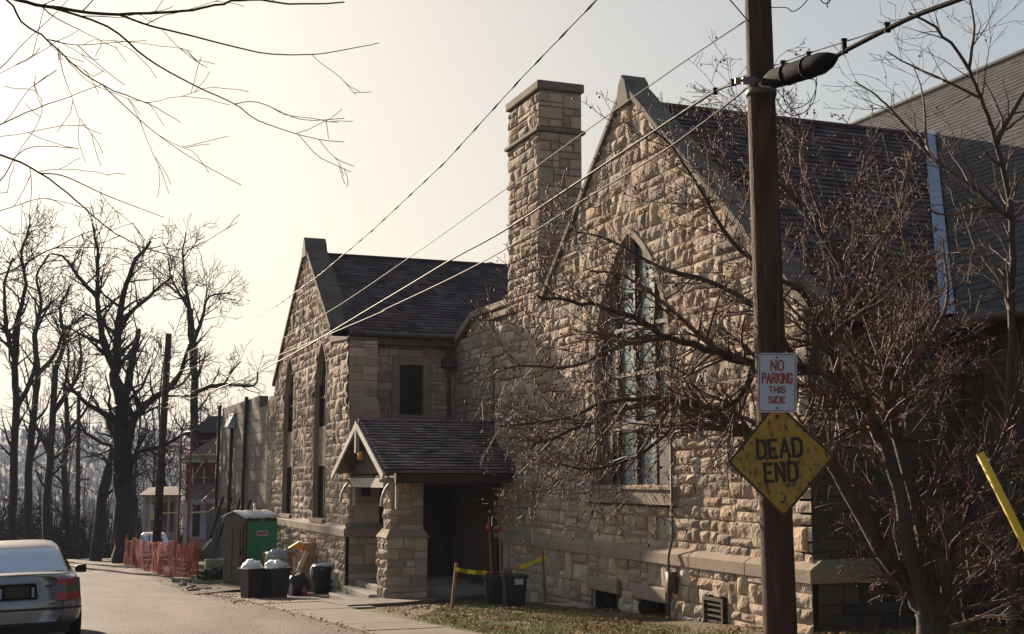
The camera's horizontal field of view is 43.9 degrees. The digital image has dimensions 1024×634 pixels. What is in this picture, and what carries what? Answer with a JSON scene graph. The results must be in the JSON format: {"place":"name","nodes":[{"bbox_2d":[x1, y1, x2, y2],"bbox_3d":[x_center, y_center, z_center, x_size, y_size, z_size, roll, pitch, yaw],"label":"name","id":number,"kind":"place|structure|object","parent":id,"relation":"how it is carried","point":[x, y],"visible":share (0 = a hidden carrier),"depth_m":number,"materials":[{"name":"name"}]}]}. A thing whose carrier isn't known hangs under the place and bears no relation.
{"place":"outdoors","nodes":[
{"label":"outdoors","id":0,"kind":"place"},
{"bbox_2d":[107,558,239,593],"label":"dirt verge","id":1,"kind":"structure","parent":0,"point":[164,579],"depth_m":42.42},
{"bbox_2d":[134,532,173,560],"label":"parked car","id":2,"kind":"object","parent":1,"relation":"on","point":[145,535],"visible":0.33,"depth_m":60.77,"materials":[{"name":"white paint"}]},
{"bbox_2d":[171,577,201,581],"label":"beam","id":3,"kind":"structure","parent":1,"relation":"on","point":[177,579],"depth_m":41.00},
{"bbox_2d":[189,564,222,583],"bbox_3d":[-8.894,8.109,40.322,2.653,1.336,2.458,3,-8,-21],"label":"brush pile","id":4,"kind":"object","parent":1,"relation":"on","point":[215,573],"visible":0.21,"depth_m":39.94,"materials":[{"name":"brown plant"}]},
{"bbox_2d":[196,579,222,583],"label":"beam","id":5,"kind":"structure","parent":1,"relation":"on","point":[198,581],"depth_m":39.59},
{"bbox_2d":[37,558,355,633],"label":"road","id":6,"kind":"structure","parent":0,"point":[116,598],"depth_m":25.23,"materials":[{"name":"asphalt"}]},
{"bbox_2d":[0,540,86,633],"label":"sedan","id":7,"kind":"object","parent":6,"relation":"on","point":[40,592],"visible":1,"depth_m":17.72,"materials":[{"name":"silver paint"}]},
{"bbox_2d":[207,591,479,633],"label":"sidewalk","id":8,"kind":"structure","parent":0,"point":[354,618],"depth_m":22.64,"materials":[{"name":"concrete"}]},
{"bbox_2d":[237,568,264,597],"bbox_3d":[-6.224,6.377,30.453,0.550,0.710,0.550,6,-9,-38],"label":"rubbish bin","id":9,"kind":"object","parent":8,"relation":"on","point":[252,583],"visible":0.93,"depth_m":30.28,"materials":[{"name":"black plastic"}]},
{"bbox_2d":[241,559,262,568],"bbox_3d":[-6.207,6.031,30.512,0.540,0.444,0.524,6,-9,-38],"label":"rubbish bag","id":10,"kind":"object","parent":9,"relation":"in","point":[251,564],"visible":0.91,"depth_m":30.36,"materials":[{"name":"white plastic"}]},
{"bbox_2d":[263,567,292,597],"bbox_3d":[-5.697,6.385,30.550,0.590,0.710,0.590,7,-10,-42],"label":"rubbish bin","id":11,"kind":"object","parent":8,"relation":"on","point":[277,582],"visible":0.92,"depth_m":30.35,"materials":[{"name":"black plastic"}]},
{"bbox_2d":[265,560,288,568],"bbox_3d":[-5.697,6.026,30.597,0.583,0.358,0.539,4,-8,-31],"label":"rubbish bag","id":12,"kind":"object","parent":11,"relation":"in","point":[272,564],"visible":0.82,"depth_m":30.47,"materials":[{"name":"white plastic"}]},
{"bbox_2d":[262,552,293,574],"bbox_3d":[-6.291,6.848,34.085,0.600,1.092,0.730,6,-9,-38],"label":"cardboard box","id":13,"kind":"object","parent":8,"relation":"on","point":[290,554],"visible":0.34,"depth_m":34.04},
{"bbox_2d":[265,549,289,566],"bbox_3d":[-6.262,6.687,33.878,0.643,1.012,0.460,3,-8,-21],"label":"bag","id":14,"kind":"object","parent":13,"relation":"on","point":[282,555],"visible":0.58,"depth_m":33.81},
{"bbox_2d":[288,541,302,549],"bbox_3d":[-5.811,6.138,34.075,0.380,0.240,0.180,3,-8,-21],"label":"orange scrap","id":15,"kind":"object","parent":13,"relation":"on","point":[297,545],"visible":1,"depth_m":34.01,"materials":[{"name":"plastic"}]},
{"bbox_2d":[289,584,292,595],"bbox_3d":[-5.426,6.717,31.213,0.076,0.300,0.080,3,-8,-21],"label":"container","id":16,"kind":"object","parent":8,"relation":"on","point":[291,591],"visible":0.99,"depth_m":31.19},
{"bbox_2d":[288,573,310,595],"bbox_3d":[-5.320,6.702,31.646,0.483,0.639,0.579,-6,-9,39],"label":"rubbish sack","id":17,"kind":"object","parent":8,"relation":"on","point":[298,581],"visible":0.67,"depth_m":31.47,"materials":[{"name":"black plastic"}]},
{"bbox_2d":[296,550,308,572],"bbox_3d":[-5.367,6.266,32.550,0.074,0.548,0.389,-5,-9,37],"label":"plank","id":18,"kind":"object","parent":8,"relation":"on","point":[302,561],"visible":1,"depth_m":32.53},
{"bbox_2d":[302,586,306,595],"bbox_3d":[-5.087,6.733,31.215,0.114,0.260,0.120,3,-8,-21],"label":"container","id":19,"kind":"object","parent":8,"relation":"on","point":[304,592],"visible":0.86,"depth_m":31.17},
{"bbox_2d":[312,566,332,593],"bbox_3d":[-4.873,6.749,32.643,0.600,0.700,0.600,3,-8,-21],"label":"round bin","id":20,"kind":"object","parent":8,"relation":"on","point":[322,580],"visible":0.84,"depth_m":32.43,"materials":[{"name":"black plastic"}]},
{"bbox_2d":[310,563,330,580],"bbox_3d":[-4.870,6.552,32.661,0.607,0.438,0.596,-2,-7,13],"label":"bin liner","id":21,"kind":"object","parent":20,"relation":"in","point":[317,565],"visible":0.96,"depth_m":32.49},
{"bbox_2d":[322,594,484,606],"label":"walkway","id":22,"kind":"structure","parent":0,"point":[379,602],"depth_m":27.05,"materials":[{"name":"concrete"}]},
{"bbox_2d":[0,431,1023,633],"bbox_3d":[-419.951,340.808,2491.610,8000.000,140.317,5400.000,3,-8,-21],"label":"ground","id":23,"kind":"structure","parent":0,"point":[694,625],"depth_m":23.80,"materials":[{"name":"soil"}]},
{"bbox_2d":[0,455,18,527],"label":"woodland tree","id":24,"kind":"object","parent":23,"relation":"on","point":[5,492],"visible":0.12,"depth_m":116.77,"materials":[{"name":"brown plant"}]},
{"bbox_2d":[0,463,20,510],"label":"woodland tree","id":25,"kind":"object","parent":23,"relation":"on","point":[5,485],"visible":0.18,"depth_m":111.23,"materials":[{"name":"brown plant"}]},
{"bbox_2d":[2,448,61,539],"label":"woodland tree","id":26,"kind":"object","parent":23,"relation":"on","point":[40,487],"visible":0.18,"depth_m":103.81,"materials":[{"name":"brown plant"}]},
{"bbox_2d":[0,194,73,539],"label":"bare tree","id":27,"kind":"object","parent":23,"relation":"on","point":[14,354],"visible":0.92,"depth_m":67.81,"materials":[{"name":"brown plant"}]},
{"bbox_2d":[0,262,108,540],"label":"bare tree","id":28,"kind":"object","parent":23,"relation":"on","point":[55,406],"visible":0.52,"depth_m":75.95,"materials":[{"name":"brown plant"}]},
{"bbox_2d":[41,474,74,520],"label":"woodland tree","id":29,"kind":"object","parent":23,"relation":"on","point":[59,502],"visible":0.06,"depth_m":124.48,"materials":[{"name":"brown plant"}]},
{"bbox_2d":[2,230,114,539],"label":"bare tree","id":30,"kind":"object","parent":23,"relation":"on","point":[32,447],"visible":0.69,"depth_m":71.89,"materials":[{"name":"brown plant"}]},
{"bbox_2d":[32,405,91,525],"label":"woodland tree","id":31,"kind":"object","parent":23,"relation":"on","point":[82,504],"visible":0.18,"depth_m":98.24,"materials":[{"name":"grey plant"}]},
{"bbox_2d":[19,407,106,536],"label":"woodland tree","id":32,"kind":"object","parent":23,"relation":"on","point":[69,480],"visible":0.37,"depth_m":92.22,"materials":[{"name":"brown plant"}]},
{"bbox_2d":[33,322,114,558],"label":"bare tree","id":33,"kind":"object","parent":23,"relation":"on","point":[63,481],"visible":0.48,"depth_m":79.93,"materials":[{"name":"brown plant"}]},
{"bbox_2d":[74,391,89,558],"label":"utility pole","id":34,"kind":"object","parent":23,"relation":"on","point":[77,523],"visible":0.72,"depth_m":69.83,"materials":[{"name":"wood"}]},
{"bbox_2d":[57,439,110,542],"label":"woodland tree","id":35,"kind":"object","parent":23,"relation":"on","point":[81,468],"visible":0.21,"depth_m":122.38,"materials":[{"name":"brown plant"}]},
{"bbox_2d":[0,491,184,558],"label":"undergrowth","id":36,"kind":"object","parent":23,"relation":"on","point":[56,535],"visible":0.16,"depth_m":80.35,"materials":[{"name":"brown plant"}]},
{"bbox_2d":[0,423,189,547],"bbox_3d":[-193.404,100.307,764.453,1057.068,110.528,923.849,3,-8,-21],"label":"distant wood","id":37,"kind":"object","parent":23,"relation":"on","point":[90,473],"visible":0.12,"depth_m":996.54,"materials":[{"name":"plant"}]},
{"bbox_2d":[84,481,114,546],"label":"woodland tree","id":38,"kind":"object","parent":23,"relation":"on","point":[108,500],"visible":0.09,"depth_m":128.47,"materials":[{"name":"brown plant"}]},
{"bbox_2d":[82,478,149,557],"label":"woodland tree","id":39,"kind":"object","parent":23,"relation":"on","point":[111,504],"visible":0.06,"depth_m":122.64,"materials":[{"name":"brown plant"}]},
{"bbox_2d":[94,441,147,541],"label":"woodland tree","id":40,"kind":"object","parent":23,"relation":"on","point":[137,492],"visible":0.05,"depth_m":125.01,"materials":[{"name":"brown plant"}]},
{"bbox_2d":[21,193,223,562],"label":"bare oak","id":41,"kind":"object","parent":23,"relation":"on","point":[121,424],"visible":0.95,"depth_m":61.53,"materials":[{"name":"brown plant"}]},
{"bbox_2d":[81,329,174,560],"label":"leaning tree","id":42,"kind":"object","parent":23,"relation":"on","point":[97,540],"visible":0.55,"depth_m":65.77,"materials":[{"name":"brown plant"}]},
{"bbox_2d":[88,310,176,498],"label":"woodland tree","id":43,"kind":"object","parent":23,"relation":"on","point":[134,467],"visible":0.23,"depth_m":93.69,"materials":[{"name":"brown plant"}]},
{"bbox_2d":[86,442,180,548],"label":"woodland tree","id":44,"kind":"object","parent":23,"relation":"on","point":[137,496],"visible":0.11,"depth_m":109.84,"materials":[{"name":"brown plant"}]},
{"bbox_2d":[102,366,184,502],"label":"woodland tree","id":45,"kind":"object","parent":23,"relation":"on","point":[154,439],"visible":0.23,"depth_m":94.31,"materials":[{"name":"brown plant"}]},
{"bbox_2d":[123,533,198,577],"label":"safety fence","id":46,"kind":"object","parent":23,"relation":"on","point":[175,554],"visible":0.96,"depth_m":46.66,"materials":[{"name":"orange plastic"}]},
{"bbox_2d":[150,333,171,569],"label":"utility pole","id":47,"kind":"object","parent":23,"relation":"on","point":[158,512],"visible":0.86,"depth_m":51.45,"materials":[{"name":"wood"}]},
{"bbox_2d":[150,505,159,519],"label":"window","id":48,"kind":"structure","parent":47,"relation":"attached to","point":[151,512],"depth_m":51.59,"materials":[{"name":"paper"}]},
{"bbox_2d":[168,0,596,362],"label":"twisted cable","id":49,"kind":"object","parent":47,"relation":"attached to","point":[517,82],"visible":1,"depth_m":17.42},
{"bbox_2d":[166,87,746,402],"bbox_3d":[-6.080,0.981,30.854,0.020,0.475,44.476,3,-8,-21],"label":"drop cable","id":50,"kind":"object","parent":47,"relation":"attached to","point":[712,115],"visible":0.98,"depth_m":14.05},
{"bbox_2d":[169,21,744,373],"bbox_3d":[-6.036,0.255,30.838,0.015,1.068,44.253,3,-8,-21],"label":"thin cable","id":51,"kind":"object","parent":47,"relation":"attached to","point":[522,176],"visible":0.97,"depth_m":14.38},
{"bbox_2d":[139,486,182,549],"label":"cottage","id":52,"kind":"structure","parent":23,"relation":"on","point":[170,521],"depth_m":76.91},
{"bbox_2d":[162,503,173,530],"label":"window","id":53,"kind":"structure","parent":52,"relation":"in","point":[165,505],"depth_m":77.05,"materials":[{"name":"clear glass"}]},
{"bbox_2d":[124,307,200,496],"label":"woodland tree","id":54,"kind":"object","parent":23,"relation":"on","point":[154,457],"visible":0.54,"depth_m":91.11,"materials":[{"name":"brown plant"}]},
{"bbox_2d":[0,0,377,336],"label":"overhanging tree","id":55,"kind":"object","parent":23,"relation":"on","point":[67,10],"visible":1,"depth_m":9.02,"materials":[{"name":"brown plant"}]},
{"bbox_2d":[163,428,216,563],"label":"scaffold","id":56,"kind":"object","parent":23,"relation":"on","point":[189,471],"visible":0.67,"depth_m":55.76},
{"bbox_2d":[179,416,221,560],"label":"brick house","id":57,"kind":"structure","parent":23,"relation":"on","point":[203,483],"depth_m":66.30,"materials":[{"name":"brick"}]},
{"bbox_2d":[188,467,195,489],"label":"window","id":58,"kind":"structure","parent":57,"relation":"in","point":[193,469],"depth_m":66.24,"materials":[{"name":"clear glass"}]},
{"bbox_2d":[189,504,206,538],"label":"window","id":59,"kind":"structure","parent":57,"relation":"in","point":[197,525],"depth_m":66.24,"materials":[{"name":"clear glass"}]},
{"bbox_2d":[200,467,207,483],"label":"window","id":60,"kind":"structure","parent":57,"relation":"in","point":[204,470],"depth_m":66.37,"materials":[{"name":"grey glass"}]},
{"bbox_2d":[212,468,215,482],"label":"window","id":61,"kind":"structure","parent":57,"relation":"in","point":[213,475],"depth_m":66.47,"materials":[{"name":"grey glass"}]},
{"bbox_2d":[167,345,233,517],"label":"woodland tree","id":62,"kind":"object","parent":23,"relation":"on","point":[200,412],"visible":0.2,"depth_m":100.59,"materials":[{"name":"brown plant"}]},
{"bbox_2d":[125,213,277,438],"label":"bare tree","id":63,"kind":"object","parent":23,"relation":"on","point":[192,332],"visible":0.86,"depth_m":74.32,"materials":[{"name":"brown plant"}]},
{"bbox_2d":[184,373,232,480],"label":"woodland tree","id":64,"kind":"object","parent":23,"relation":"on","point":[202,409],"visible":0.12,"depth_m":91.26,"materials":[{"name":"brown plant"}]},
{"bbox_2d":[204,559,222,569],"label":"foundation wall","id":65,"kind":"structure","parent":23,"relation":"on","point":[208,563],"depth_m":41.12,"materials":[{"name":"concrete"}]},
{"bbox_2d":[207,396,268,558],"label":"block wing","id":66,"kind":"structure","parent":23,"relation":"on","point":[241,455],"depth_m":48.20,"materials":[{"name":"concrete"}]},
{"bbox_2d":[221,503,280,584],"bbox_3d":[-8.001,6.967,38.830,1.300,2.500,1.280,-7,-10,44],"label":"portable toilet","id":67,"kind":"object","parent":23,"relation":"on","point":[250,534],"visible":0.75,"depth_m":38.43,"materials":[{"name":"green plastic"}]},
{"bbox_2d":[224,524,243,581],"bbox_3d":[-8.423,7.121,38.373,0.960,1.720,0.070,-7,-10,44],"label":"door","id":68,"kind":"structure","parent":67,"relation":"in","point":[234,533],"depth_m":38.36,"materials":[{"name":"brown plastic"}]},
{"bbox_2d":[298,555,318,591],"bbox_3d":[-5.423,6.928,34.287,0.660,0.972,0.670,2,-7,-15],"label":"cardboard box","id":69,"kind":"object","parent":23,"relation":"on","point":[308,563],"visible":0.31,"depth_m":34.03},
{"bbox_2d":[301,543,315,556],"bbox_3d":[-5.337,6.438,34.452,0.797,0.600,0.102,2,-7,-13],"label":"cardboard sheet","id":70,"kind":"object","parent":69,"relation":"on","point":[310,548],"visible":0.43,"depth_m":34.45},
{"bbox_2d":[450,563,457,608],"bbox_3d":[-1.126,5.257,24.596,0.063,0.983,0.207,6,-10,-41],"label":"wooden stake","id":71,"kind":"object","parent":23,"relation":"on","point":[453,587],"visible":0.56,"depth_m":24.58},
{"bbox_2d":[488,516,491,574],"bbox_3d":[-0.500,4.910,26.883,0.320,1.351,0.468,3,-8,-21],"label":"push broom","id":72,"kind":"object","parent":23,"relation":"on","point":[490,547],"visible":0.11,"depth_m":26.91,"materials":[{"name":"brown wood"}]},
{"bbox_2d":[486,523,490,531],"bbox_3d":[-0.499,4.454,26.849,0.108,0.190,0.078,3,-8,-21],"label":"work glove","id":73,"kind":"object","parent":72,"relation":"hanging from","point":[488,528],"visible":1,"depth_m":26.82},
{"bbox_2d":[483,575,501,604],"bbox_3d":[-0.373,5.505,25.636,0.410,0.570,0.410,1,-7,-6],"label":"rubbish bin","id":74,"kind":"object","parent":23,"relation":"on","point":[493,589],"visible":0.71,"depth_m":25.47,"materials":[{"name":"black plastic"}]},
{"bbox_2d":[498,521,500,573],"bbox_3d":[-0.310,4.937,26.778,0.320,1.256,0.471,3,-8,-21],"label":"garden rake","id":75,"kind":"object","parent":23,"relation":"on","point":[499,550],"visible":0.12,"depth_m":26.77,"materials":[{"name":"brown wood"}]},
{"bbox_2d":[500,573,528,606],"bbox_3d":[0.043,5.382,25.034,0.510,0.610,0.517,1,-7,-9],"label":"rubbish bin","id":76,"kind":"object","parent":23,"relation":"on","point":[514,585],"visible":0.99,"depth_m":24.83,"materials":[{"name":"black plastic"}]},
{"bbox_2d":[541,549,546,607],"bbox_3d":[0.629,5.176,24.892,0.065,1.244,0.223,-4,-8,28],"label":"wooden stake","id":77,"kind":"object","parent":23,"relation":"on","point":[543,577],"visible":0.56,"depth_m":24.87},
{"bbox_2d":[456,555,550,574],"bbox_3d":[-0.165,4.823,24.731,1.877,0.378,0.074,1,-7,-9],"label":"caution tape","id":78,"kind":"object","parent":77,"relation":"attached to","point":[467,571],"visible":1,"depth_m":24.67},
{"bbox_2d":[545,602,575,606],"bbox_3d":[0.919,5.428,23.984,0.090,0.058,0.943,4,-8,-32],"label":"board","id":79,"kind":"object","parent":23,"relation":"on","point":[551,603],"visible":1,"depth_m":24.02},
{"bbox_2d":[561,603,592,607],"bbox_3d":[1.169,5.352,23.588,0.090,0.088,1.311,3,-8,-23],"label":"board","id":80,"kind":"object","parent":23,"relation":"on","point":[578,605],"visible":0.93,"depth_m":23.31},
{"bbox_2d":[160,579,1023,633],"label":"fallen leaves","id":81,"kind":"object","parent":23,"relation":"on","point":[640,623],"visible":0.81,"depth_m":20.21,"materials":[{"name":"brown plant"}]},
{"bbox_2d":[266,48,1023,633],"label":"stone church","id":82,"kind":"structure","parent":23,"relation":"on","point":[376,484],"depth_m":25.08,"materials":[{"name":"stone"}]},
{"bbox_2d":[278,356,294,517],"bbox_3d":[-6.733,3.669,39.332,0.580,5.000,1.700,3,-8,-21],"label":"lancet window","id":83,"kind":"structure","parent":82,"relation":"in","point":[288,414],"depth_m":39.86,"materials":[{"name":"glass"}]},
{"bbox_2d":[309,340,328,522],"bbox_3d":[-5.107,3.132,35.084,0.580,5.000,1.700,3,-8,-21],"label":"lancet window","id":84,"kind":"structure","parent":82,"relation":"in","point":[319,481],"depth_m":35.57,"materials":[{"name":"glass"}]},
{"bbox_2d":[391,356,430,418],"bbox_3d":[-2.774,1.996,34.670,1.110,1.790,0.350,3,-8,-21],"label":"window","id":85,"kind":"structure","parent":82,"relation":"in","point":[411,376],"depth_m":34.69,"materials":[{"name":"stone"}]},
{"bbox_2d":[490,350,494,420],"bbox_3d":[-0.141,1.824,31.522,0.400,2.120,1.520,3,-8,-21],"label":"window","id":86,"kind":"structure","parent":82,"relation":"in","point":[492,383],"depth_m":32.10,"materials":[{"name":"glass"}]},
{"bbox_2d":[586,575,638,611],"bbox_3d":[1.894,5.291,23.721,0.520,0.860,1.340,3,-8,-21],"label":"basement window","id":87,"kind":"structure","parent":82,"relation":"in","point":[608,591],"depth_m":23.97,"materials":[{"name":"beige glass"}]},
{"bbox_2d":[585,227,678,504],"bbox_3d":[2.299,0.860,23.348,0.580,5.080,3.560,3,-8,-21],"label":"arched window","id":88,"kind":"structure","parent":82,"relation":"in","point":[664,460],"depth_m":23.48,"materials":[{"name":"glass"}]},
{"bbox_2d":[632,583,671,617],"bbox_3d":[2.588,5.062,21.908,0.520,0.860,1.290,3,-8,-21],"label":"basement window","id":89,"kind":"structure","parent":82,"relation":"in","point":[653,599],"depth_m":22.12,"materials":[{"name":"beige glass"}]},
{"bbox_2d":[414,604,1023,633],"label":"grass","id":90,"kind":"structure","parent":23,"relation":"on","point":[543,630],"depth_m":20.01,"materials":[{"name":"plant"}]},
{"bbox_2d":[452,29,1023,633],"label":"crab apple tree","id":91,"kind":"object","parent":23,"relation":"on","point":[916,581],"visible":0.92,"depth_m":13.03,"materials":[{"name":"brown plant"}]},
{"bbox_2d":[734,0,797,633],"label":"utility pole","id":92,"kind":"object","parent":23,"relation":"on","point":[779,609],"visible":0.81,"depth_m":10.10,"materials":[{"name":"wood"}]},
{"bbox_2d":[165,82,741,407],"bbox_3d":[-6.078,0.958,30.860,0.033,0.675,44.552,3,-8,-21],"label":"telephone cable","id":93,"kind":"object","parent":92,"relation":"attached to","point":[635,143],"visible":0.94,"depth_m":14.50,"materials":[{"name":"rubber"}]},
{"bbox_2d":[730,0,748,21],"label":"short wire","id":94,"kind":"object","parent":92,"relation":"attached to","point":[739,10],"visible":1,"depth_m":10.10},
{"bbox_2d":[758,353,796,412],"bbox_3d":[2.082,0.515,9.976,0.305,0.468,0.009,-1,-7,22],"label":"no parking sign","id":95,"kind":"object","parent":92,"relation":"attached to","point":[777,382],"visible":1,"depth_m":9.97,"materials":[{"name":"white"}]},
{"bbox_2d":[730,412,833,515],"bbox_3d":[2.099,1.114,9.946,0.874,0.874,0.009,-8,-11,35],"label":"dead end sign","id":96,"kind":"object","parent":92,"relation":"attached to","point":[779,462],"visible":1,"depth_m":9.94,"materials":[{"name":"yellow"}]},
{"bbox_2d":[768,0,806,11],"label":"looping wire","id":97,"kind":"object","parent":92,"relation":"attached to","point":[788,8],"visible":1,"depth_m":9.85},
{"bbox_2d":[710,28,882,95],"bbox_3d":[9.372,-4.690,-8.920,0.010,1.143,42.778,3,-8,-21],"label":"messenger wire","id":98,"kind":"object","parent":92,"relation":"attached to","point":[812,52],"visible":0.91,"depth_m":9.38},
{"bbox_2d":[841,38,847,53],"bbox_3d":[2.374,-1.936,9.074,0.042,0.116,0.036,0,-7,0],"label":"cable hanger","id":99,"kind":"object","parent":98,"relation":"hanging from","point":[844,44],"visible":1,"depth_m":9.06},
{"bbox_2d":[884,22,890,32],"bbox_3d":[2.548,-1.966,8.624,0.040,0.074,0.033,0,-7,0],"label":"cable hanger","id":100,"kind":"object","parent":98,"relation":"hanging from","point":[886,24],"visible":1,"depth_m":8.61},
{"bbox_2d":[776,89,978,452],"bbox_3d":[2.882,-0.295,9.958,1.784,3.418,0.047,0,-7,1],"label":"guy wire","id":101,"kind":"object","parent":92,"relation":"attached to","point":[883,273],"visible":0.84,"depth_m":9.96,"materials":[{"name":"metal"}]},
{"bbox_2d":[976,451,1023,549],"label":"guy guard","id":102,"kind":"object","parent":101,"relation":"attached to","point":[1000,494],"visible":1,"depth_m":9.70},
{"bbox_2d":[823,0,1023,633],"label":"bare tree","id":103,"kind":"object","parent":23,"relation":"on","point":[1013,581],"visible":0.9,"depth_m":15.37,"materials":[{"name":"brown plant"}]},
{"bbox_2d":[857,417,1023,633],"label":"leafless shrub","id":104,"kind":"object","parent":23,"relation":"on","point":[969,626],"visible":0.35,"depth_m":17.22,"materials":[{"name":"brown plant"}]},
{"bbox_2d":[955,416,1023,562],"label":"leafless shrub","id":105,"kind":"object","parent":23,"relation":"on","point":[1001,482],"visible":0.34,"depth_m":16.36,"materials":[{"name":"brown plant"}]},
{"bbox_2d":[0,0,1023,437],"label":"sky","id":106,"kind":"structure","parent":0,"point":[436,69],"materials":[{"name":"white"}]},
{"bbox_3d":[2.093,-1.955,9.815,0.047,0.060,0.044,3,-8,-21],"label":"cable hanger","id":107,"kind":"object","parent":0,"visible":0},
{"bbox_2d":[757,52,837,87],"bbox_3d":[2.149,-1.857,9.655,0.179,0.226,1.056,3,-8,-21],"label":"splice case","id":108,"kind":"object","parent":107,"relation":"hanging from","point":[807,67],"visible":1,"depth_m":9.49,"materials":[{"name":"black plastic"}]},
{"bbox_2d":[773,79,816,115],"bbox_3d":[2.209,-1.726,9.950,0.351,0.301,0.044,0,-7,0],"label":"coiled drop wire","id":109,"kind":"object","parent":108,"relation":"hanging from","point":[804,111],"visible":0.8,"depth_m":9.95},
{"bbox_2d":[782,77,816,108],"bbox_3d":[2.264,-1.765,10.001,0.277,0.255,0.035,0,-7,2],"label":"coiled drop wire","id":110,"kind":"object","parent":108,"relation":"hanging from","point":[803,105],"visible":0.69,"depth_m":10.00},
{"bbox_2d":[834,0,963,57],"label":"thick cable","id":111,"kind":"object","parent":108,"relation":"attached to","point":[899,23],"visible":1,"depth_m":8.49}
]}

